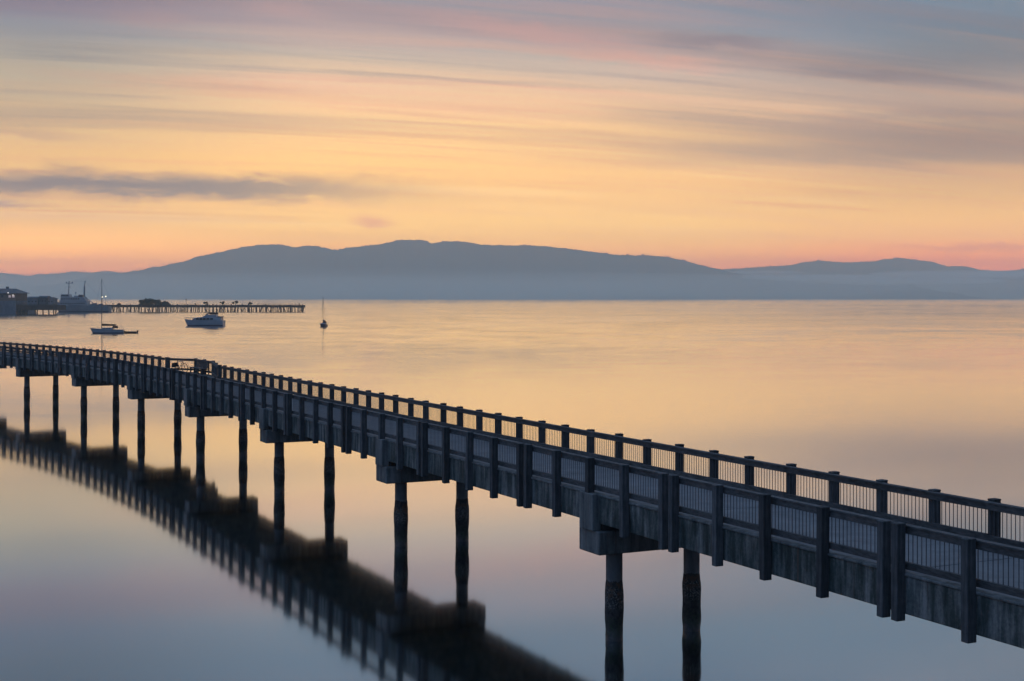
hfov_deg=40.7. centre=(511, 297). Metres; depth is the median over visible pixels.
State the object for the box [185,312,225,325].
motor yacht
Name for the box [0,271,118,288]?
distant hills
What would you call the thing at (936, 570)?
boardwalk bridge
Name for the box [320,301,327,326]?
sailboat
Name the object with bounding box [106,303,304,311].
old pier
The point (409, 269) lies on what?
island hill
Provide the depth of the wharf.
849.00 m
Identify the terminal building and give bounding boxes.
[0,287,26,300]
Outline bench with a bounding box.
[189,360,208,374]
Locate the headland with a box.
[684,281,984,298]
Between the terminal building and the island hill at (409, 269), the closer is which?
the terminal building
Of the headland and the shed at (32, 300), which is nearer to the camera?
the shed at (32, 300)
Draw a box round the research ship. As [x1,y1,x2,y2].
[58,282,111,311]
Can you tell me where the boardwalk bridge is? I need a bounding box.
[0,342,1023,648]
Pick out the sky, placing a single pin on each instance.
(137, 135)
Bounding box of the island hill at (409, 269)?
[5,239,992,298]
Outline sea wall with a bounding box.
[0,301,34,313]
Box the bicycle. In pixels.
[172,359,187,371]
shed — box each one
[27,297,38,304]
[39,296,50,304]
[47,297,57,304]
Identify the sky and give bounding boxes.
[0,0,1023,275]
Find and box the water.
[0,299,1023,680]
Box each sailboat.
[90,280,124,332]
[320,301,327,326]
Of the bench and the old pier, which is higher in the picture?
the old pier
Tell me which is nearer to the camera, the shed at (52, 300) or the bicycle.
the bicycle
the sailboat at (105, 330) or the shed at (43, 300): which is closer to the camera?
the sailboat at (105, 330)
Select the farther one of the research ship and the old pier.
the old pier
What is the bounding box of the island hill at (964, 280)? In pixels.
[722,257,1023,298]
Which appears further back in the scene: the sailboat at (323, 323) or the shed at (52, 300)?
the shed at (52, 300)
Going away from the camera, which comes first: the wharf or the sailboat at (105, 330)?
the sailboat at (105, 330)
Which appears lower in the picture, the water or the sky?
the water
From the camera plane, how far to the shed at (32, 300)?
853.00 m
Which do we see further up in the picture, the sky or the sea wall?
the sky
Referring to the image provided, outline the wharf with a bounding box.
[16,304,65,313]

